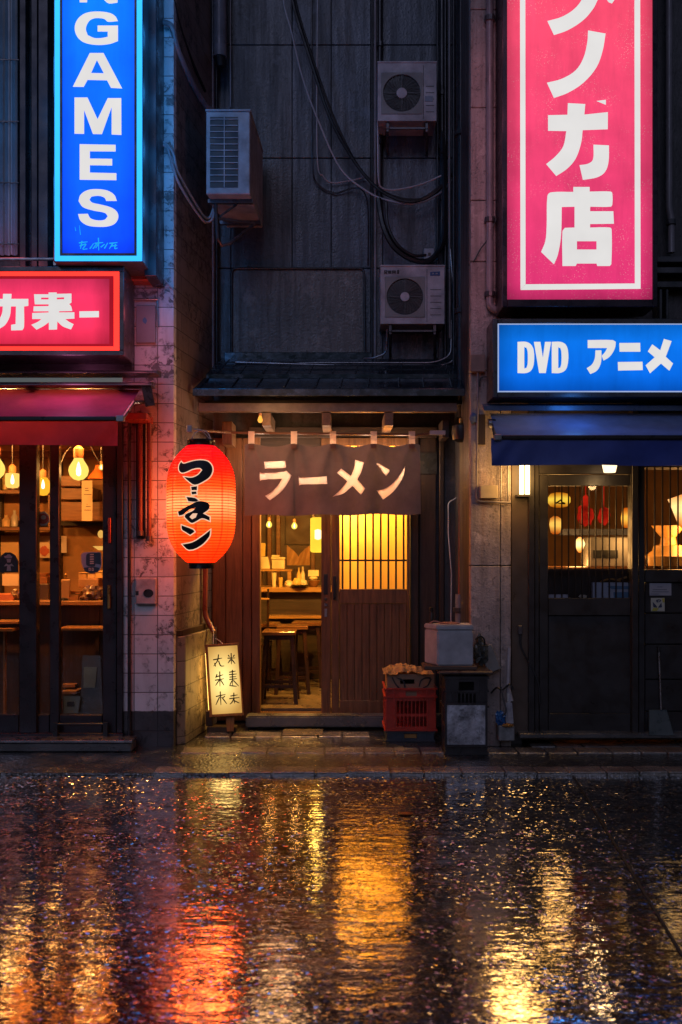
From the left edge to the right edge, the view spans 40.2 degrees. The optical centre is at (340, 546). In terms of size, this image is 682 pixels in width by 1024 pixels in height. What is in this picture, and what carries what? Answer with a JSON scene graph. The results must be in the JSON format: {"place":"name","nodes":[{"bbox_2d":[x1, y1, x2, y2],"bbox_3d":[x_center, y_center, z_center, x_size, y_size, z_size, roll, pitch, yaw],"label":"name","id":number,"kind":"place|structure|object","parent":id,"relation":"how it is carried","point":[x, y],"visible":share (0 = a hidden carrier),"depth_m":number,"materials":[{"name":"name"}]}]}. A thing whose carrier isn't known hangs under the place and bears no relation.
{"place":"outdoors","nodes":[
{"label":"outdoors","id":0,"kind":"place"},
{"bbox_2d":[0,776,681,1023],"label":"street","id":1,"kind":"structure","parent":0,"point":[300,900],"depth_m":4.31,"materials":[{"name":"asphalt"}]},
{"bbox_2d":[572,775,681,955],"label":"street joint","id":2,"kind":"object","parent":1,"relation":"on","point":[642,889],"visible":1,"depth_m":4.58,"materials":[{"name":"black rubber"}]},
{"bbox_2d":[0,721,681,775],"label":"sidewalk","id":3,"kind":"structure","parent":0,"point":[142,760],"depth_m":6.60,"materials":[{"name":"concrete"}]},
{"bbox_2d":[0,0,216,751],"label":"cafe building","id":4,"kind":"structure","parent":3,"relation":"on","point":[171,636],"depth_m":7.00,"materials":[{"name":"white tile"}]},
{"bbox_2d":[0,620,18,713],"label":"bench","id":5,"kind":"object","parent":4,"relation":"on","point":[5,629],"visible":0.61,"depth_m":7.42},
{"bbox_2d":[1,536,18,560],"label":"poster","id":6,"kind":"object","parent":4,"relation":"attached to","point":[10,544],"visible":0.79,"depth_m":9.90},
{"bbox_2d":[5,445,18,487],"bbox_3d":[-2.731,-0.708,7.750,0.116,0.444,0.116,0,0,0],"label":"pendant lamp","id":7,"kind":"object","parent":4,"relation":"hanging from","point":[12,478],"visible":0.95,"depth_m":7.71,"materials":[{"name":"yellow glass"}]},
{"bbox_2d":[0,451,49,530],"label":"wall shelf","id":8,"kind":"object","parent":4,"relation":"attached to","point":[9,492],"depth_m":9.58,"materials":[{"name":"orange wood"}]},
{"bbox_2d":[40,445,49,495],"bbox_3d":[-2.476,-0.676,7.750,0.108,0.507,0.108,0,0,0],"label":"pendant lamp","id":9,"kind":"object","parent":4,"relation":"hanging from","point":[44,485],"visible":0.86,"depth_m":7.72,"materials":[{"name":"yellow glass"}]},
{"bbox_2d":[40,536,49,557],"bbox_3d":[-3.154,0.002,9.895,0.122,0.231,0.018,0,0,0],"label":"poster","id":10,"kind":"object","parent":4,"relation":"attached to","point":[44,546],"visible":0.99,"depth_m":9.90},
{"bbox_2d":[0,599,102,713],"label":"counter","id":11,"kind":"object","parent":4,"relation":"on","point":[77,645],"visible":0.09,"depth_m":7.68,"materials":[{"name":"wood"}]},
{"bbox_2d":[79,585,102,600],"bbox_3d":[-2.046,0.395,7.696,0.212,0.163,0.152,0,0,0],"label":"snack bag","id":12,"kind":"object","parent":11,"relation":"on","point":[92,592],"visible":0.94,"depth_m":7.66,"materials":[{"name":"plastic"}]},
{"bbox_2d":[0,422,122,735],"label":"window frame","id":13,"kind":"structure","parent":4,"relation":"in","point":[29,719],"depth_m":6.99,"materials":[{"name":"black metal"}]},
{"bbox_2d":[0,267,133,363],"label":"box sign","id":14,"kind":"object","parent":4,"relation":"attached to","point":[66,315],"visible":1,"depth_m":6.62,"materials":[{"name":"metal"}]},
{"bbox_2d":[63,696,79,712],"bbox_3d":[-2.071,1.216,7.162,0.138,0.133,0.056,0,0,0],"label":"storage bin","id":15,"kind":"object","parent":4,"relation":"in","point":[71,704],"visible":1,"depth_m":7.15,"materials":[{"name":"black"}]},
{"bbox_2d":[68,446,88,480],"bbox_3d":[-2.068,-0.725,7.350,0.156,0.410,0.156,0,0,0],"label":"pendant lamp","id":16,"kind":"object","parent":4,"relation":"hanging from","point":[78,469],"visible":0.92,"depth_m":7.31,"materials":[{"name":"yellow glass"}]},
{"bbox_2d":[0,370,160,445],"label":"awning","id":17,"kind":"object","parent":4,"relation":"attached to","point":[68,413],"visible":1,"depth_m":6.55,"materials":[{"name":"red fabric"}]},
{"bbox_2d":[61,626,102,713],"bbox_3d":[-1.974,1.022,7.490,0.538,0.755,0.260,0,0,0],"label":"bench","id":18,"kind":"object","parent":4,"relation":"on","point":[82,628],"visible":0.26,"depth_m":7.41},
{"bbox_2d":[82,480,91,520],"bbox_3d":[-2.506,-0.453,9.200,0.105,0.399,0.008,0,0,0],"label":"poster","id":19,"kind":"object","parent":4,"relation":"hanging from","point":[86,500],"visible":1,"depth_m":9.20,"materials":[{"name":"orange paper"}]},
{"bbox_2d":[80,655,102,713],"bbox_3d":[-1.944,1.081,7.260,0.223,0.467,0.160,0,0,0],"label":"menu board","id":20,"kind":"object","parent":4,"relation":"in","point":[91,702],"visible":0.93,"depth_m":7.21,"materials":[{"name":"grey"}]},
{"bbox_2d":[54,0,163,286],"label":"vertical sign","id":21,"kind":"object","parent":4,"relation":"attached to","point":[108,133],"visible":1,"depth_m":6.51,"materials":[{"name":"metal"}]},
{"bbox_2d":[127,422,131,735],"bbox_3d":[-1.583,0.241,6.970,0.035,2.341,0.035,0,0,0],"label":"drainpipe","id":22,"kind":"object","parent":4,"relation":"attached to","point":[129,731],"visible":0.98,"depth_m":6.96,"materials":[{"name":"metal"}]},
{"bbox_2d":[136,424,145,537],"bbox_3d":[-1.500,-0.523,6.988,0.070,0.914,0.020,0,0,0],"label":"pipe board","id":23,"kind":"object","parent":4,"relation":"attached to","point":[144,478],"visible":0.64,"depth_m":6.98,"materials":[{"name":"metal"}]},
{"bbox_2d":[137,423,143,535],"bbox_3d":[-1.497,-0.529,6.955,0.053,0.896,0.053,0,0,0],"label":"drainpipe","id":24,"kind":"object","parent":23,"relation":"attached to","point":[140,531],"visible":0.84,"depth_m":6.94,"materials":[{"name":"metal"}]},
{"bbox_2d":[136,305,155,342],"bbox_3d":[-1.462,-1.666,6.986,0.146,0.282,0.026,0,0,0],"label":"meter cover","id":25,"kind":"object","parent":4,"relation":"attached to","point":[145,323],"visible":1,"depth_m":6.97,"materials":[{"name":"grey paint"}]},
{"bbox_2d":[135,578,156,604],"bbox_3d":[-1.458,0.333,6.978,0.159,0.202,0.042,0,0,0],"label":"meter box","id":26,"kind":"object","parent":4,"relation":"attached to","point":[145,591],"visible":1,"depth_m":6.96,"materials":[{"name":"grey metal"}]},
{"bbox_2d":[146,413,152,540],"bbox_3d":[-1.428,-0.516,6.940,0.048,0.950,0.048,0,0,0],"label":"drainpipe","id":27,"kind":"object","parent":4,"relation":"attached to","point":[149,536],"visible":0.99,"depth_m":6.93,"materials":[{"name":"metal"}]},
{"bbox_2d":[163,19,212,108],"bbox_3d":[-1.180,-3.773,7.335,0.131,0.344,0.858,0,0,19],"label":"cable conduit","id":28,"kind":"object","parent":4,"relation":"attached to","point":[190,79],"visible":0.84,"depth_m":7.21,"materials":[{"name":"grey plastic"}]},
{"bbox_2d":[163,141,213,218],"bbox_3d":[-1.175,-2.853,7.288,0.125,0.380,0.766,0,0,24],"label":"cable","id":29,"kind":"object","parent":4,"relation":"attached to","point":[183,182],"visible":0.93,"depth_m":7.16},
{"bbox_2d":[163,144,214,222],"bbox_3d":[-1.170,-2.820,7.290,0.113,0.404,0.763,0,0,24],"label":"cable","id":30,"kind":"object","parent":4,"relation":"attached to","point":[181,188],"visible":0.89,"depth_m":7.11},
{"bbox_2d":[202,569,215,634],"bbox_3d":[-1.078,0.414,7.658,0.138,0.610,0.055,0,0,35],"label":"drainpipe","id":31,"kind":"object","parent":4,"relation":"attached to","point":[205,599],"visible":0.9,"depth_m":7.66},
{"bbox_2d":[212,0,214,366],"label":"drainpipe","id":32,"kind":"object","parent":4,"relation":"attached to","point":[213,331],"visible":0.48,"depth_m":7.99,"materials":[{"name":"grey plastic"}]},
{"bbox_2d":[213,0,226,59],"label":"duct","id":33,"kind":"object","parent":4,"relation":"attached to","point":[219,30],"visible":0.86,"depth_m":7.90,"materials":[{"name":"grey plastic"}]},
{"bbox_2d":[205,109,262,246],"bbox_3d":[-0.857,-2.882,7.595,0.387,1.011,0.770,0,0,0],"label":"air conditioner","id":34,"kind":"object","parent":4,"relation":"attached to","point":[234,170],"visible":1,"depth_m":7.22,"materials":[{"name":"metal"}]},
{"bbox_2d":[205,732,368,736],"bbox_3d":[-0.425,1.510,7.425,1.298,0.040,0.189,0,0,0],"label":"paving row","id":35,"kind":"object","parent":3,"relation":"on","point":[278,734],"visible":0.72,"depth_m":7.40,"materials":[{"name":"stone"}]},
{"bbox_2d":[205,622,243,732],"bbox_3d":[-0.934,1.057,7.505,0.330,0.887,0.194,0,0,0],"label":"lit floor sign","id":36,"kind":"object","parent":35,"relation":"on","point":[224,684],"visible":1,"depth_m":7.42,"materials":[{"name":"paper"}]},
{"bbox_2d":[282,729,322,734],"bbox_3d":[-0.305,1.488,7.485,0.323,0.007,0.230,0,0,0],"label":"stone","id":37,"kind":"object","parent":35,"relation":"on","point":[302,731],"visible":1,"depth_m":7.45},
{"bbox_2d":[193,0,464,726],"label":"ramen shop building","id":38,"kind":"structure","parent":3,"relation":"on","point":[294,315],"depth_m":8.12,"materials":[{"name":"wood"}]},
{"bbox_2d":[261,589,271,690],"bbox_3d":[-0.793,0.906,9.200,0.197,0.989,0.400,0,0,0],"label":"chair","id":39,"kind":"object","parent":38,"relation":"on","point":[269,677],"visible":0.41,"depth_m":9.04,"materials":[{"name":"brown wood"}]},
{"bbox_2d":[261,621,283,689],"bbox_3d":[-0.749,1.077,9.250,0.346,0.645,0.346,0,0,-6],"label":"bar stool","id":40,"kind":"object","parent":38,"relation":"on","point":[272,625],"visible":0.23,"depth_m":9.11,"materials":[{"name":"brown wood"}]},
{"bbox_2d":[261,629,299,704],"bbox_3d":[-0.553,1.077,8.420,0.346,0.645,0.346,0,0,0],"label":"bar stool","id":41,"kind":"object","parent":38,"relation":"on","point":[278,634],"visible":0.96,"depth_m":8.28,"materials":[{"name":"brown wood"}]},
{"bbox_2d":[274,624,310,694],"bbox_3d":[-0.470,1.077,8.980,0.346,0.645,0.346,0,0,-3],"label":"bar stool","id":42,"kind":"object","parent":38,"relation":"on","point":[301,628],"visible":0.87,"depth_m":8.83,"materials":[{"name":"brown wood"}]},
{"bbox_2d":[231,267,365,351],"bbox_3d":[-0.370,-2.044,8.105,1.178,0.770,0.020,0,0,0],"label":"conduit","id":43,"kind":"object","parent":38,"relation":"attached to","point":[364,299],"visible":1,"depth_m":8.10,"materials":[{"name":"metal"}]},
{"bbox_2d":[289,620,320,687],"bbox_3d":[-0.340,1.077,9.400,0.346,0.645,0.346,0,0,3],"label":"bar stool","id":44,"kind":"object","parent":38,"relation":"on","point":[314,625],"visible":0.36,"depth_m":9.25,"materials":[{"name":"brown wood"}]},
{"bbox_2d":[310,517,320,552],"bbox_3d":[-0.217,-0.392,8.750,0.144,0.896,0.144,0,0,0],"label":"pendant lamp","id":45,"kind":"object","parent":38,"relation":"hanging from","point":[315,534],"visible":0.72,"depth_m":8.68,"materials":[{"name":"yellow paper"}]},
{"bbox_2d":[187,425,445,435],"bbox_3d":[-0.276,-0.884,7.481,2.173,0.124,0.759,0,0,-25],"label":"curtain rod","id":46,"kind":"object","parent":38,"relation":"attached to","point":[431,432],"visible":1,"depth_m":7.59,"materials":[{"name":"brown wood"}]},
{"bbox_2d":[166,429,235,568],"bbox_3d":[-1.004,-0.357,6.687,0.494,1.027,0.499,0,0,0],"label":"paper lantern","id":47,"kind":"object","parent":46,"relation":"hanging from","point":[200,504],"visible":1,"depth_m":6.50,"materials":[{"name":"red paper"}]},
{"bbox_2d":[245,431,420,515],"bbox_3d":[-0.066,-0.596,7.597,1.437,0.694,0.067,0,0,0],"label":"door curtain","id":48,"kind":"object","parent":46,"relation":"hanging from","point":[293,478],"depth_m":7.60,"materials":[{"name":"brown fabric"}]},
{"bbox_2d":[321,438,330,712],"bbox_3d":[-0.128,0.248,7.951,0.081,2.348,0.048,0,0,0],"label":"sliding door","id":49,"kind":"structure","parent":38,"relation":"in","point":[325,518],"depth_m":7.94,"materials":[{"name":"brown wood"}]},
{"bbox_2d":[261,585,406,678],"bbox_3d":[0.268,0.914,10.010,2.564,0.973,0.680,0,0,0],"label":"counter","id":50,"kind":"object","parent":38,"relation":"on","point":[288,605],"visible":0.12,"depth_m":9.85,"materials":[{"name":"brown wood"}]},
{"bbox_2d":[311,0,368,265],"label":"cable","id":51,"kind":"object","parent":38,"relation":"attached to","point":[321,187],"visible":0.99,"depth_m":8.07,"materials":[{"name":"rubber"}]},
{"bbox_2d":[316,0,363,183],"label":"cable","id":52,"kind":"object","parent":38,"relation":"attached to","point":[316,111],"visible":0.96,"depth_m":8.06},
{"bbox_2d":[235,249,455,364],"bbox_3d":[0.041,-2.026,7.915,1.878,1.023,0.090,0,0,0],"label":"conduit","id":53,"kind":"object","parent":38,"relation":"attached to","point":[278,363],"visible":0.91,"depth_m":7.90,"materials":[{"name":"metal"}]},
{"bbox_2d":[294,0,439,199],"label":"cable","id":54,"kind":"object","parent":38,"relation":"attached to","point":[320,82],"visible":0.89,"depth_m":8.01,"materials":[{"name":"black rubber"}]},
{"bbox_2d":[331,438,409,712],"bbox_3d":[0.251,0.245,7.905,0.663,2.333,0.060,0,0,0],"label":"sliding door","id":55,"kind":"structure","parent":38,"relation":"in","point":[375,548],"depth_m":7.91,"materials":[{"name":"brown wood"}]},
{"bbox_2d":[371,0,372,356],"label":"drainpipe","id":56,"kind":"object","parent":38,"relation":"attached to","point":[372,177],"visible":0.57,"depth_m":8.12,"materials":[{"name":"metal"}]},
{"bbox_2d":[298,320,451,363],"bbox_3d":[-0.024,-1.729,7.950,1.945,0.415,0.056,0,0,0],"label":"conduit","id":57,"kind":"object","parent":38,"relation":"on","point":[447,356],"visible":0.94,"depth_m":7.93,"materials":[{"name":"metal"}]},
{"bbox_2d":[374,0,376,358],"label":"drainpipe","id":58,"kind":"object","parent":38,"relation":"attached to","point":[375,182],"visible":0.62,"depth_m":8.12,"materials":[{"name":"grey plastic"}]},
{"bbox_2d":[376,0,383,199],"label":"drainpipe","id":59,"kind":"object","parent":38,"relation":"attached to","point":[380,44],"visible":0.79,"depth_m":8.10,"materials":[{"name":"metal"}]},
{"bbox_2d":[385,202,426,256],"bbox_3d":[0.553,-2.701,7.944,0.358,0.466,0.057,0,0,-4],"label":"cable","id":60,"kind":"object","parent":38,"relation":"attached to","point":[394,239],"visible":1,"depth_m":7.92,"materials":[{"name":"black rubber"}]},
{"bbox_2d":[376,61,436,155],"bbox_3d":[0.555,-3.742,7.982,0.503,0.669,0.332,0,0,0],"label":"air conditioner","id":61,"kind":"object","parent":38,"relation":"attached to","point":[406,98],"visible":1,"depth_m":7.83,"materials":[{"name":"metal"}]},
{"bbox_2d":[377,126,440,190],"bbox_3d":[0.594,-3.328,7.960,0.580,0.577,0.058,0,0,-4],"label":"cable","id":62,"kind":"object","parent":61,"relation":"attached to","point":[380,186],"visible":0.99,"depth_m":7.94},
{"bbox_2d":[378,265,444,358],"bbox_3d":[0.600,-2.001,7.982,0.548,0.729,0.332,0,0,0],"label":"air conditioner","id":63,"kind":"object","parent":38,"relation":"attached to","point":[411,298],"visible":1,"depth_m":7.83,"materials":[{"name":"metal"}]},
{"bbox_2d":[376,131,446,264],"bbox_3d":[0.604,-2.978,7.980,0.611,1.115,0.107,0,0,0],"label":"cable","id":64,"kind":"object","parent":38,"relation":"attached to","point":[405,256],"visible":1,"depth_m":7.95,"materials":[{"name":"black rubber"}]},
{"bbox_2d":[436,0,437,357],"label":"drainpipe","id":65,"kind":"object","parent":38,"relation":"attached to","point":[437,148],"visible":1,"depth_m":8.07,"materials":[{"name":"metal"}]},
{"bbox_2d":[438,0,443,249],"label":"drainpipe","id":66,"kind":"object","parent":38,"relation":"attached to","point":[441,66],"visible":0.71,"depth_m":8.08,"materials":[{"name":"metal"}]},
{"bbox_2d":[444,0,446,356],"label":"drainpipe","id":67,"kind":"object","parent":38,"relation":"attached to","point":[445,130],"visible":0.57,"depth_m":8.04,"materials":[{"name":"metal"}]},
{"bbox_2d":[448,0,450,337],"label":"drainpipe","id":68,"kind":"object","parent":38,"relation":"attached to","point":[449,229],"visible":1,"depth_m":7.94,"materials":[{"name":"grey plastic"}]},
{"bbox_2d":[452,0,454,364],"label":"drainpipe","id":69,"kind":"object","parent":38,"relation":"attached to","point":[453,181],"visible":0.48,"depth_m":7.87,"materials":[{"name":"metal"}]},
{"bbox_3d":[-0.474,-0.229,10.360,0.316,0.429,0.010,0,0,0],"label":"towel rail","id":70,"kind":"object","parent":38,"relation":"attached to","visible":0},
{"bbox_2d":[287,546,309,564],"bbox_3d":[-0.473,0.096,10.350,0.258,0.222,0.040,0,0,0],"label":"hanging towel","id":71,"kind":"object","parent":70,"relation":"hanging from","point":[293,558],"visible":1,"depth_m":10.35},
{"bbox_2d":[384,731,434,741],"bbox_3d":[0.535,1.453,7.341,0.377,0.089,0.358,0,0,0],"label":"plastic crate","id":72,"kind":"object","parent":3,"relation":"on","point":[409,736],"visible":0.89,"depth_m":7.17,"materials":[{"name":"plastic"}]},
{"bbox_2d":[382,681,436,730],"bbox_3d":[0.535,1.250,7.345,0.409,0.330,0.390,0,0,0],"label":"plastic crate","id":73,"kind":"object","parent":72,"relation":"on","point":[402,711],"visible":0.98,"depth_m":7.16,"materials":[{"name":"plastic"}]},
{"bbox_2d":[385,670,433,695],"bbox_3d":[0.536,1.074,7.346,0.363,0.185,0.348,0,0,0],"label":"cardboard box","id":74,"kind":"object","parent":73,"relation":"in","point":[407,680],"visible":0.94,"depth_m":7.17,"materials":[{"name":"black"}]},
{"bbox_2d":[382,663,427,674],"bbox_3d":[0.497,0.943,7.270,0.344,0.077,0.261,0,0,0],"label":"cloth rag","id":75,"kind":"object","parent":74,"relation":"on","point":[395,669],"visible":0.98,"depth_m":7.20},
{"bbox_2d":[153,766,681,775],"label":"kerb","id":76,"kind":"structure","parent":3,"relation":"on","point":[654,770],"depth_m":6.22,"materials":[{"name":"concrete"}]},
{"bbox_2d":[181,747,681,752],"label":"paving row","id":77,"kind":"object","parent":3,"relation":"on","point":[435,750],"visible":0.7,"depth_m":6.84,"materials":[{"name":"stone"}]},
{"bbox_2d":[440,675,488,754],"bbox_3d":[0.904,1.216,6.840,0.324,0.564,0.260,0,0,0],"label":"plastic crate","id":78,"kind":"object","parent":3,"relation":"on","point":[464,688],"visible":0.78,"depth_m":6.72,"materials":[{"name":"plastic"}]},
{"bbox_2d":[437,666,493,674],"bbox_3d":[0.896,0.907,6.837,0.397,0.025,0.303,0,0,0],"label":"wooden tray","id":79,"kind":"object","parent":78,"relation":"on","point":[482,670],"visible":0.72,"depth_m":6.69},
{"bbox_2d":[421,662,476,669],"bbox_3d":[0.793,0.878,6.850,0.385,0.030,0.220,0,0,0],"label":"folded board","id":80,"kind":"object","parent":79,"relation":"on","point":[429,666],"visible":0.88,"depth_m":6.74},
{"bbox_2d":[424,623,472,664],"bbox_3d":[0.790,0.715,6.860,0.342,0.293,0.223,0,0,0],"label":"foam box","id":81,"kind":"object","parent":80,"relation":"on","point":[448,644],"visible":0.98,"depth_m":6.75,"materials":[{"name":"plastic"}]},
{"bbox_2d":[473,633,487,665],"bbox_3d":[1.034,0.766,6.929,0.123,0.246,0.122,0,0,37],"label":"rubbish bag","id":82,"kind":"object","parent":79,"relation":"on","point":[480,649],"visible":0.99,"depth_m":6.90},
{"bbox_2d":[484,644,500,671],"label":"bag","id":83,"kind":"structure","parent":79,"relation":"on","point":[492,664],"depth_m":6.93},
{"bbox_2d":[445,703,487,746],"bbox_3d":[0.897,1.279,6.692,0.305,0.312,0.025,0,0,0],"label":"metal sheet","id":84,"kind":"object","parent":78,"relation":"attached to","point":[466,724],"visible":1,"depth_m":6.68,"materials":[{"name":"metal"}]},
{"bbox_2d":[496,723,513,740],"bbox_3d":[1.218,1.375,6.925,0.118,0.111,0.130,0,0,0],"label":"concrete block","id":85,"kind":"object","parent":3,"relation":"on","point":[504,733],"depth_m":6.86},
{"bbox_2d":[454,0,681,745],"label":"video shop building","id":86,"kind":"structure","parent":3,"relation":"on","point":[593,662],"depth_m":7.04,"materials":[{"name":"concrete"}]},
{"bbox_2d":[283,0,451,204],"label":"cable","id":87,"kind":"object","parent":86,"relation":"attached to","point":[355,183],"visible":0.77,"depth_m":8.01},
{"bbox_2d":[291,0,451,202],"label":"cable","id":88,"kind":"object","parent":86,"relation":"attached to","point":[376,187],"visible":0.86,"depth_m":7.96,"materials":[{"name":"black rubber"}]},
{"bbox_2d":[454,0,460,418],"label":"drainpipe","id":89,"kind":"object","parent":86,"relation":"attached to","point":[457,136],"visible":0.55,"depth_m":7.59,"materials":[{"name":"metal"}]},
{"bbox_2d":[452,418,463,442],"bbox_3d":[0.962,-0.932,7.480,0.150,0.190,0.150,0,0,0],"label":"wall lamp","id":90,"kind":"object","parent":86,"relation":"attached to","point":[457,432],"visible":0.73,"depth_m":7.42,"materials":[{"name":"black metal"}]},
{"bbox_2d":[470,354,484,372],"bbox_3d":[1.021,-1.369,6.974,0.109,0.129,0.049,0,0,0],"label":"junction box","id":91,"kind":"object","parent":86,"relation":"attached to","point":[477,362],"visible":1,"depth_m":6.95,"materials":[{"name":"paint"}]},
{"bbox_2d":[479,485,497,498],"bbox_3d":[1.102,-0.408,6.970,0.129,0.096,0.059,0,0,0],"label":"switch box","id":92,"kind":"object","parent":86,"relation":"attached to","point":[488,491],"visible":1,"depth_m":6.94,"materials":[{"name":"beige paint"}]},
{"bbox_2d":[475,372,510,503],"bbox_3d":[1.136,-0.811,6.970,0.264,0.980,0.016,0,0,0],"label":"conduit","id":93,"kind":"object","parent":86,"relation":"attached to","point":[476,488],"visible":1,"depth_m":6.96,"materials":[{"name":"grey plastic"}]},
{"bbox_2d":[484,0,510,316],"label":"drainpipe","id":94,"kind":"object","parent":86,"relation":"attached to","point":[489,218],"visible":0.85,"depth_m":6.94,"materials":[{"name":"grey plastic"}]},
{"bbox_2d":[515,465,530,496],"bbox_3d":[1.363,-0.519,6.979,0.099,0.292,0.098,0,0,0],"label":"tube lamp","id":95,"kind":"object","parent":86,"relation":"attached to","point":[524,480],"visible":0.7,"depth_m":6.94,"materials":[{"name":"glass"}]},
{"bbox_2d":[548,486,569,507],"bbox_3d":[1.812,-0.608,7.748,0.184,0.564,0.187,0,0,0],"label":"hanging lantern","id":96,"kind":"object","parent":86,"relation":"hanging from","point":[558,500],"visible":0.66,"depth_m":7.68,"materials":[{"name":"yellow paper"}]},
{"bbox_2d":[495,0,656,316],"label":"vertical sign","id":97,"kind":"object","parent":86,"relation":"attached to","point":[576,157],"visible":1,"depth_m":6.67,"materials":[{"name":"pink plastic"}]},
{"bbox_2d":[482,404,681,465],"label":"awning","id":98,"kind":"object","parent":86,"relation":"attached to","point":[623,439],"visible":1,"depth_m":6.39,"materials":[{"name":"blue fabric"}]},
{"bbox_2d":[487,319,681,402],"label":"box sign","id":99,"kind":"object","parent":86,"relation":"attached to","point":[584,360],"visible":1,"depth_m":6.70,"materials":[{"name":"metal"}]},
{"bbox_2d":[539,475,630,730],"bbox_3d":[1.850,0.433,7.070,0.704,1.952,0.060,0,0,0],"label":"panel door","id":100,"kind":"structure","parent":86,"relation":"in","point":[585,661],"depth_m":7.06,"materials":[{"name":"brown paint"}]},
{"bbox_2d":[577,486,593,526],"bbox_3d":[2.128,-0.531,8.099,0.134,0.718,0.135,0,0,-33],"label":"hanging decoration","id":101,"kind":"object","parent":86,"relation":"hanging from","point":[585,510],"visible":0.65,"depth_m":8.07,"materials":[{"name":"red fabric"}]},
{"bbox_2d":[556,529,627,534],"bbox_3d":[2.288,-0.131,8.475,0.648,0.056,0.250,0,0,0],"label":"shelf","id":102,"kind":"object","parent":86,"relation":"attached to","point":[592,531],"visible":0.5,"depth_m":8.35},
{"bbox_2d":[591,582,627,597],"bbox_3d":[2.060,0.333,7.125,0.286,0.118,0.050,0,0,0],"label":"carton","id":103,"kind":"object","parent":86,"relation":"on","point":[606,589],"visible":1,"depth_m":7.10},
{"bbox_2d":[548,565,681,568],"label":"shelf","id":104,"kind":"object","parent":86,"relation":"in","point":[570,567],"depth_m":7.90,"materials":[{"name":"orange wood"}]},
{"bbox_2d":[583,537,627,566],"bbox_3d":[2.305,0.046,8.147,0.343,0.259,0.306,0,0,0],"label":"display case","id":105,"kind":"object","parent":104,"relation":"on","point":[605,552],"visible":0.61,"depth_m":8.00,"materials":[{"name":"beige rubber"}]},
{"bbox_2d":[645,525,681,567],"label":"vase","id":106,"kind":"object","parent":104,"relation":"on","point":[665,548],"visible":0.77,"depth_m":7.84,"materials":[{"name":"ceramic"}]},
{"bbox_2d":[666,0,675,253],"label":"drainpipe","id":107,"kind":"object","parent":86,"relation":"attached to","point":[671,222],"visible":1,"depth_m":7.04,"materials":[{"name":"grey plastic"}]},
{"bbox_2d":[529,743,681,746],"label":"paving row","id":108,"kind":"object","parent":3,"relation":"on","point":[605,745],"visible":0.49,"depth_m":7.03,"materials":[{"name":"stone"}]},
{"bbox_2d":[649,646,673,735],"bbox_3d":[2.386,1.081,6.987,0.195,0.656,0.110,0,0,0],"label":"dustpan","id":109,"kind":"object","parent":3,"relation":"on","point":[659,723],"visible":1,"depth_m":6.98,"materials":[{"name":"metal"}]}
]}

